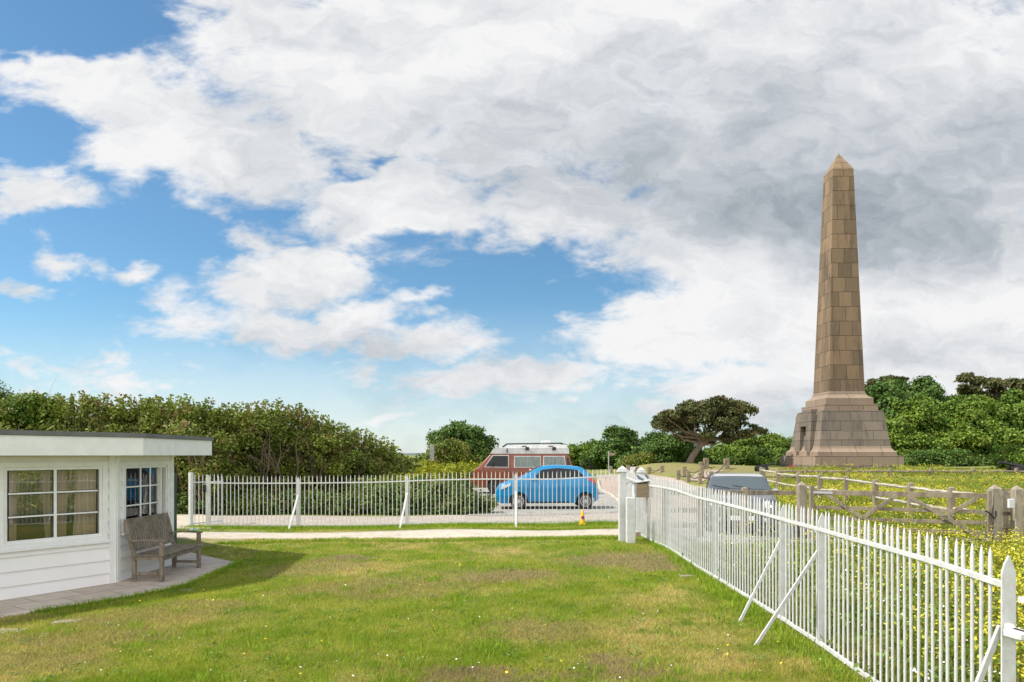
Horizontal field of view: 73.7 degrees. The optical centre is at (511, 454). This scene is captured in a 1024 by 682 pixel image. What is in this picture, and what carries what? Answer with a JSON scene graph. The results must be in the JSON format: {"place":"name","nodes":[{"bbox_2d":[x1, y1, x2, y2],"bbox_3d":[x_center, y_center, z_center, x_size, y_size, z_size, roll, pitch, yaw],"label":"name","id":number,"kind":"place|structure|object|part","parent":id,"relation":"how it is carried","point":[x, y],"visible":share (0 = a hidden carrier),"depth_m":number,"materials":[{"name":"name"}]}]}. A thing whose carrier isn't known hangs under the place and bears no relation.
{"place":"outdoors","nodes":[
{"label":"outdoors","id":0,"kind":"place"},
{"bbox_2d":[0,552,235,617],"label":"patio","id":1,"kind":"structure","parent":0,"point":[182,572],"depth_m":10.33,"materials":[{"name":"grey concrete"}]},
{"bbox_2d":[124,513,202,581],"bbox_3d":[-5.827,1.519,11.480,0.658,0.985,1.315,0,0,1],"label":"bench","id":2,"kind":"object","parent":1,"relation":"on","point":[162,553],"visible":1,"depth_m":11.30,"materials":[{"name":"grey wood"}]},
{"bbox_2d":[402,453,421,454],"bbox_3d":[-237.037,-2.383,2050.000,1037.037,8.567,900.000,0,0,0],"label":"hill","id":3,"kind":"structure","parent":0,"point":[411,453],"depth_m":1818.96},
{"bbox_2d":[0,455,1023,681],"bbox_3d":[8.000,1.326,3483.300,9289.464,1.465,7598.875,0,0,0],"label":"ground","id":4,"kind":"structure","parent":0,"point":[670,469],"depth_m":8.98,"materials":[{"name":"green plant"}]},
{"bbox_2d":[0,380,19,403],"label":"tree","id":5,"kind":"object","parent":4,"relation":"on","point":[3,394],"visible":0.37,"depth_m":30.32,"materials":[{"name":"green plant"}]},
{"bbox_2d":[0,628,27,633],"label":"stepping stone","id":6,"kind":"object","parent":4,"relation":"on","point":[11,630],"visible":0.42,"depth_m":7.71,"materials":[{"name":"beige stone"}]},
{"bbox_2d":[0,374,71,508],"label":"bush","id":7,"kind":"object","parent":4,"relation":"on","point":[21,405],"visible":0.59,"depth_m":22.17,"materials":[{"name":"green plant"}]},
{"bbox_2d":[51,619,81,624],"bbox_3d":[-5.229,1.974,8.043,0.341,0.036,0.197,0,0,-12],"label":"stepping stone","id":8,"kind":"object","parent":4,"relation":"on","point":[56,622],"visible":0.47,"depth_m":8.01,"materials":[{"name":"beige stone"}]},
{"bbox_2d":[0,430,212,599],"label":"hut","id":9,"kind":"object","parent":4,"relation":"on","point":[84,543],"visible":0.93,"depth_m":10.44,"materials":[{"name":"paint"}]},
{"bbox_2d":[0,461,110,552],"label":"window","id":10,"kind":"structure","parent":9,"relation":"in","point":[84,526],"depth_m":10.18,"materials":[{"name":"white paint"}]},
{"bbox_2d":[121,461,172,534],"bbox_3d":[-6.238,0.698,11.659,0.115,1.185,1.490,0,0,2],"label":"window","id":11,"kind":"structure","parent":9,"relation":"in","point":[145,485],"depth_m":11.63,"materials":[{"name":"white paint"}]},
{"bbox_2d":[0,390,421,514],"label":"hedge","id":12,"kind":"object","parent":4,"relation":"on","point":[274,444],"visible":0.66,"depth_m":23.23,"materials":[{"name":"green plant"}]},
{"bbox_2d":[177,474,498,515],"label":"undergrowth","id":13,"kind":"object","parent":4,"relation":"on","point":[382,490],"visible":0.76,"depth_m":21.80,"materials":[{"name":"green plant"}]},
{"bbox_2d":[177,529,617,538],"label":"footpath","id":14,"kind":"structure","parent":4,"relation":"on","point":[434,533],"depth_m":15.83,"materials":[{"name":"concrete"}]},
{"bbox_2d":[206,469,616,528],"bbox_3d":[-2.732,1.141,17.300,10.708,1.585,0.479,0,0,5],"label":"railing","id":15,"kind":"object","parent":4,"relation":"on","point":[406,505],"visible":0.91,"depth_m":17.48,"materials":[{"name":"white metal"}]},
{"bbox_2d":[17,548,825,680],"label":"daisies","id":16,"kind":"object","parent":4,"relation":"on","point":[458,626],"visible":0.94,"depth_m":6.57,"materials":[{"name":"white plant"}]},
{"bbox_2d":[359,459,487,491],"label":"weeds","id":17,"kind":"object","parent":4,"relation":"on","point":[462,469],"visible":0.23,"depth_m":36.15,"materials":[{"name":"plant"}]},
{"bbox_2d":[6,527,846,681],"bbox_3d":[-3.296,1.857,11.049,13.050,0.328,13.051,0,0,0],"label":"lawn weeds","id":18,"kind":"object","parent":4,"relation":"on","point":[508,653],"visible":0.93,"depth_m":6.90,"materials":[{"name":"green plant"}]},
{"bbox_2d":[211,512,648,524],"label":"gravel lane","id":19,"kind":"structure","parent":4,"relation":"on","point":[313,520],"depth_m":19.59,"materials":[{"name":"grey gravel"}]},
{"bbox_2d":[177,513,210,528],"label":"gate slab","id":20,"kind":"structure","parent":19,"relation":"on","point":[182,519],"depth_m":19.48,"materials":[{"name":"concrete"}]},
{"bbox_2d":[188,473,221,525],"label":"iron gate","id":21,"kind":"structure","parent":20,"relation":"on","point":[190,498],"depth_m":17.98,"materials":[{"name":"white metal"}]},
{"bbox_2d":[430,445,433,459],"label":"fence post","id":22,"kind":"object","parent":4,"relation":"on","point":[432,452],"visible":0.89,"depth_m":47.85,"materials":[{"name":"grey wood"}]},
{"bbox_2d":[114,524,781,673],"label":"dandelions","id":23,"kind":"object","parent":4,"relation":"on","point":[426,626],"visible":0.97,"depth_m":6.89,"materials":[{"name":"yellow"}]},
{"bbox_2d":[422,437,482,465],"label":"bush","id":24,"kind":"object","parent":4,"relation":"on","point":[453,450],"visible":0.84,"depth_m":49.47,"materials":[{"name":"green plant"}]},
{"bbox_2d":[425,419,499,463],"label":"tree","id":25,"kind":"object","parent":4,"relation":"on","point":[478,441],"visible":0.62,"depth_m":56.53,"materials":[{"name":"green plant"}]},
{"bbox_2d":[468,487,617,514],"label":"car park","id":26,"kind":"structure","parent":4,"relation":"on","point":[569,507],"depth_m":23.76,"materials":[{"name":"grey asphalt"}]},
{"bbox_2d":[470,441,571,493],"bbox_3d":[0.510,0.552,31.360,4.800,2.380,2.210,0,0,1],"label":"camper van","id":27,"kind":"object","parent":26,"relation":"on","point":[513,458],"visible":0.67,"depth_m":30.52,"materials":[{"name":"brown paint"}]},
{"bbox_3d":[-0.685,0.293,30.525,1.020,0.500,0.086,0,0,1],"label":"side window","id":28,"kind":"part","parent":27,"relation":"part of","materials":[{"name":"black glass"}]},
{"bbox_3d":[0.690,0.313,30.498,1.130,0.460,0.079,0,0,1],"label":"side window","id":29,"kind":"part","parent":27,"relation":"part of","materials":[{"name":"grey glass"}]},
{"bbox_3d":[1.904,0.313,30.477,0.960,0.460,0.079,0,0,1],"label":"side window","id":30,"kind":"part","parent":27,"relation":"part of","materials":[{"name":"grey glass"}]},
{"bbox_2d":[496,462,597,508],"bbox_3d":[1.179,1.054,24.146,3.577,1.629,1.963,0,0,-2],"label":"parked car","id":31,"kind":"object","parent":26,"relation":"on","point":[558,484],"visible":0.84,"depth_m":23.38,"materials":[{"name":"blue paint"}]},
{"bbox_3d":[1.133,0.653,23.437,0.921,0.392,0.118,0,0,-2],"label":"side window","id":32,"kind":"part","parent":31,"relation":"part of","materials":[{"name":"black glass"}]},
{"bbox_3d":[2.039,0.629,23.466,0.872,0.343,0.118,0,0,-2],"label":"side window","id":33,"kind":"part","parent":31,"relation":"part of","materials":[{"name":"black glass"}]},
{"bbox_2d":[410,446,713,463],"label":"scrub","id":34,"kind":"object","parent":4,"relation":"on","point":[416,460],"visible":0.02,"depth_m":106.98,"materials":[{"name":"green plant"}]},
{"bbox_2d":[578,510,585,524],"bbox_3d":[1.745,1.549,16.902,0.185,0.356,0.185,0,0,0],"label":"traffic cone","id":35,"kind":"object","parent":4,"relation":"on","point":[582,518],"visible":0.97,"depth_m":16.86,"materials":[{"name":"yellow plastic"}]},
{"bbox_2d":[565,439,604,468],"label":"tree","id":36,"kind":"object","parent":4,"relation":"on","point":[577,451],"visible":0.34,"depth_m":66.13,"materials":[{"name":"green plant"}]},
{"bbox_2d":[608,451,614,474],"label":"signpost","id":37,"kind":"object","parent":4,"relation":"on","point":[611,454],"visible":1,"depth_m":49.97,"materials":[{"name":"grey"}]},
{"bbox_2d":[580,424,648,469],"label":"tree","id":38,"kind":"object","parent":4,"relation":"on","point":[621,442],"visible":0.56,"depth_m":63.74,"materials":[{"name":"green plant"}]},
{"bbox_2d":[616,466,627,541],"bbox_3d":[2.290,1.013,14.171,0.218,1.570,0.218,0,0,0],"label":"gatepost","id":39,"kind":"object","parent":4,"relation":"on","point":[622,471],"visible":0.94,"depth_m":14.10,"materials":[{"name":"white paint"}]},
{"bbox_2d":[626,467,635,543],"bbox_3d":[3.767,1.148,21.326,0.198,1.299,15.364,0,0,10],"label":"gatepost","id":40,"kind":"object","parent":4,"relation":"on","point":[630,520],"visible":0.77,"depth_m":13.78,"materials":[{"name":"white paint"}]},
{"bbox_2d":[615,451,659,469],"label":"bush","id":41,"kind":"object","parent":4,"relation":"on","point":[637,459],"visible":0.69,"depth_m":56.08,"materials":[{"name":"green plant"}]},
{"bbox_2d":[636,467,645,529],"bbox_3d":[2.950,1.010,15.600,0.195,1.460,0.195,0,0,0],"label":"gatepost","id":42,"kind":"object","parent":4,"relation":"on","point":[641,470],"visible":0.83,"depth_m":15.54,"materials":[{"name":"white paint"}]},
{"bbox_2d":[638,430,709,463],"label":"bush","id":43,"kind":"object","parent":4,"relation":"on","point":[665,448],"visible":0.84,"depth_m":56.71,"materials":[{"name":"green plant"}]},
{"bbox_2d":[682,466,686,475],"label":"bollard","id":44,"kind":"object","parent":4,"relation":"on","point":[684,468],"visible":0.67,"depth_m":41.47,"materials":[{"name":"brown wood"}]},
{"bbox_2d":[686,471,690,481],"bbox_3d":[10.180,1.259,39.412,0.207,0.620,0.208,0,0,0],"label":"bollard","id":45,"kind":"object","parent":4,"relation":"on","point":[688,478],"visible":1,"depth_m":39.31,"materials":[{"name":"brown wood"}]},
{"bbox_2d":[698,473,701,483],"bbox_3d":[10.579,1.316,38.412,0.206,0.640,0.203,0,0,0],"label":"bollard","id":46,"kind":"object","parent":4,"relation":"on","point":[699,478],"visible":1,"depth_m":38.31,"materials":[{"name":"brown wood"}]},
{"bbox_2d":[703,458,708,467],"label":"bollard","id":47,"kind":"object","parent":4,"relation":"on","point":[707,462],"visible":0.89,"depth_m":48.12,"materials":[{"name":"brown wood"}]},
{"bbox_2d":[691,470,723,480],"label":"bank footway","id":48,"kind":"structure","parent":4,"relation":"on","point":[706,473],"depth_m":42.15,"materials":[{"name":"beige concrete"}]},
{"bbox_2d":[700,466,703,476],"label":"bollard","id":49,"kind":"object","parent":48,"relation":"on","point":[702,469],"visible":0.72,"depth_m":40.72,"materials":[{"name":"brown wood"}]},
{"bbox_2d":[650,395,770,462],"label":"pine tree","id":50,"kind":"object","parent":4,"relation":"on","point":[725,415],"visible":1,"depth_m":51.02,"materials":[{"name":"green plant"}]},
{"bbox_2d":[724,459,729,468],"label":"bollard","id":51,"kind":"object","parent":4,"relation":"on","point":[727,465],"visible":1,"depth_m":47.13,"materials":[{"name":"brown wood"}]},
{"bbox_2d":[696,447,789,465],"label":"bush","id":52,"kind":"object","parent":4,"relation":"on","point":[762,451],"visible":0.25,"depth_m":57.63,"materials":[{"name":"green plant"}]},
{"bbox_2d":[705,432,792,465],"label":"bush","id":53,"kind":"object","parent":4,"relation":"on","point":[743,449],"visible":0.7,"depth_m":60.55,"materials":[{"name":"green plant"}]},
{"bbox_2d":[648,520,849,551],"bbox_3d":[5.700,1.825,15.250,5.000,0.277,5.300,0,0,0],"label":"drive apron","id":54,"kind":"object","parent":4,"relation":"on","point":[738,533],"visible":0.07,"depth_m":15.87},
{"bbox_2d":[662,487,795,537],"bbox_3d":[4.767,1.265,14.965,3.006,1.123,0.179,0,0,-4],"label":"timber fence","id":55,"kind":"object","parent":54,"relation":"on","point":[745,491],"visible":0.27,"depth_m":14.94,"materials":[{"name":"brown wood"}]},
{"bbox_2d":[702,473,778,533],"bbox_3d":[5.618,1.143,17.011,1.847,1.344,3.517,0,0,15],"label":"parked car","id":56,"kind":"object","parent":54,"relation":"on","point":[733,481],"visible":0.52,"depth_m":16.41,"materials":[{"name":"grey paint"}]},
{"bbox_2d":[797,482,806,537],"bbox_3d":[6.897,1.305,16.250,0.176,1.346,0.181,0,0,0],"label":"gatepost","id":57,"kind":"object","parent":54,"relation":"on","point":[802,494],"visible":0.61,"depth_m":16.17,"materials":[{"name":"wood"}]},
{"bbox_2d":[809,485,996,543],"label":"field gate","id":58,"kind":"structure","parent":57,"relation":"attached to","point":[987,495],"depth_m":15.29,"materials":[{"name":"brown wood"}]},
{"bbox_2d":[754,462,773,470],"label":"cannon","id":59,"kind":"object","parent":4,"relation":"on","point":[756,468],"visible":0.79,"depth_m":45.39,"materials":[{"name":"black paint"}]},
{"bbox_2d":[626,471,1015,681],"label":"railing","id":60,"kind":"object","parent":4,"relation":"on","point":[1006,583],"visible":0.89,"depth_m":6.41,"materials":[{"name":"white paint"}]},
{"bbox_2d":[630,479,651,496],"bbox_3d":[2.739,0.703,14.360,0.422,0.368,0.330,0,0,-8],"label":"letter box","id":61,"kind":"object","parent":60,"relation":"attached to","point":[640,488],"visible":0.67,"depth_m":14.23,"materials":[{"name":"grey"}]},
{"bbox_2d":[1003,596,1023,640],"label":"iron gate","id":62,"kind":"structure","parent":60,"relation":"attached to","point":[1016,634],"depth_m":3.74,"materials":[{"name":"white metal"}]},
{"bbox_2d":[780,153,903,468],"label":"obelisk","id":63,"kind":"object","parent":4,"relation":"on","point":[840,420],"visible":0.94,"depth_m":48.59,"materials":[{"name":"stone"}]},
{"bbox_2d":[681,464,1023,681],"bbox_3d":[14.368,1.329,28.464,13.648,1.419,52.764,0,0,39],"label":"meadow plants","id":64,"kind":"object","parent":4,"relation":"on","point":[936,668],"visible":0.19,"depth_m":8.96,"materials":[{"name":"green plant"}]},
{"bbox_2d":[722,463,1023,681],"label":"yellow flowers","id":65,"kind":"object","parent":4,"relation":"on","point":[1000,553],"visible":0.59,"depth_m":12.07,"materials":[{"name":"yellow plant"}]},
{"bbox_2d":[736,515,1023,680],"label":"white flowers","id":66,"kind":"object","parent":4,"relation":"on","point":[914,669],"visible":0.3,"depth_m":7.86,"materials":[{"name":"white plant"}]},
{"bbox_2d":[759,467,1009,526],"bbox_3d":[12.108,1.319,25.603,0.757,1.411,17.534,0,0,1],"label":"post and rail fence","id":67,"kind":"object","parent":4,"relation":"on","point":[909,487],"visible":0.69,"depth_m":22.54,"materials":[{"name":"brown wood"}]},
{"bbox_2d":[864,374,909,387],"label":"pine tree","id":68,"kind":"object","parent":4,"relation":"on","point":[870,381],"visible":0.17,"depth_m":72.30,"materials":[{"name":"green plant"}]},
{"bbox_2d":[763,468,1023,478],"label":"post and rail fence","id":69,"kind":"object","parent":4,"relation":"on","point":[889,470],"visible":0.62,"depth_m":40.52,"materials":[{"name":"brown wood"}]},
{"bbox_2d":[865,374,951,419],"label":"tree","id":70,"kind":"object","parent":4,"relation":"on","point":[882,393],"visible":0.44,"depth_m":64.21,"materials":[{"name":"green plant"}]},
{"bbox_2d":[885,393,980,462],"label":"bush","id":71,"kind":"object","parent":4,"relation":"on","point":[910,423],"visible":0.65,"depth_m":58.01,"materials":[{"name":"green plant"}]},
{"bbox_2d":[897,448,995,466],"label":"bush","id":72,"kind":"object","parent":4,"relation":"on","point":[955,457],"visible":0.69,"depth_m":55.07,"materials":[{"name":"green plant"}]},
{"bbox_2d":[945,372,991,399],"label":"pine tree","id":73,"kind":"object","parent":4,"relation":"on","point":[973,386],"visible":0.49,"depth_m":68.92,"materials":[{"name":"green plant"}]},
{"bbox_2d":[925,393,1023,462],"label":"bush","id":74,"kind":"object","parent":4,"relation":"on","point":[965,433],"visible":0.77,"depth_m":57.81,"materials":[{"name":"green plant"}]},
{"bbox_2d":[988,485,1001,546],"bbox_3d":[10.577,1.330,14.949,0.194,1.358,0.195,0,0,0],"label":"gatepost","id":75,"kind":"object","parent":4,"relation":"on","point":[996,499],"visible":0.61,"depth_m":14.86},
{"bbox_2d":[981,376,1023,400],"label":"pine tree","id":76,"kind":"object","parent":4,"relation":"on","point":[994,387],"visible":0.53,"depth_m":69.58,"materials":[{"name":"green plant"}]},
{"bbox_2d":[988,443,1023,468],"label":"bush","id":77,"kind":"object","parent":4,"relation":"on","point":[1012,453],"visible":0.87,"depth_m":49.77,"materials":[{"name":"green plant"}]},
{"bbox_2d":[1002,489,1009,539],"bbox_3d":[11.010,1.389,15.255,0.234,1.272,0.495,0,0,26],"label":"wicket fence","id":78,"kind":"object","parent":4,"relation":"on","point":[1005,497],"visible":0.41,"depth_m":15.34,"materials":[{"name":"brown wood"}]},
{"bbox_2d":[997,387,1023,447],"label":"bush","id":79,"kind":"object","parent":4,"relation":"on","point":[1014,398],"visible":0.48,"depth_m":58.00,"materials":[{"name":"green plant"}]},
{"bbox_2d":[998,461,1023,472],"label":"cannon","id":80,"kind":"object","parent":4,"relation":"on","point":[1011,466],"visible":0.62,"depth_m":41.93,"materials":[{"name":"black paint"}]},
{"bbox_2d":[1010,485,1023,542],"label":"gatepost","id":81,"kind":"object","parent":4,"relation":"on","point":[1017,511],"visible":0.72,"depth_m":14.77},
{"bbox_2d":[1007,499,1014,507],"bbox_3d":[10.783,1.052,14.750,0.130,0.200,0.060,0,0,0],"label":"notice box","id":82,"kind":"object","parent":81,"relation":"attached to","point":[1010,503],"visible":1,"depth_m":14.72,"materials":[{"name":"grey plastic"}]},
{"bbox_2d":[0,0,1023,452],"label":"sky","id":83,"kind":"structure","parent":0,"point":[523,221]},
{"bbox_2d":[580,461,596,475],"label":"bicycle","id":84,"kind":"object","parent":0,"point":[589,467],"visible":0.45,"depth_m":44.05,"materials":[{"name":"black metal"}]},
{"bbox_2d":[596,474,731,526],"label":"road","id":85,"kind":"structure","parent":0,"point":[609,484],"depth_m":37.50,"materials":[{"name":"grey asphalt"}]},
{"bbox_2d":[597,480,617,500],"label":"kerb","id":86,"kind":"structure","parent":85,"relation":"on","point":[603,490],"depth_m":31.72,"materials":[{"name":"concrete"}]},
{"bbox_2d":[676,470,680,479],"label":"bollard","id":87,"kind":"object","parent":85,"relation":"on","point":[677,475],"visible":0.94,"depth_m":40.21,"materials":[{"name":"brown wood"}]},
{"bbox_2d":[648,465,1023,681],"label":"meadow grass","id":88,"kind":"structure","parent":0,"point":[975,527],"depth_m":10.17,"materials":[{"name":"green plant"}]}
]}

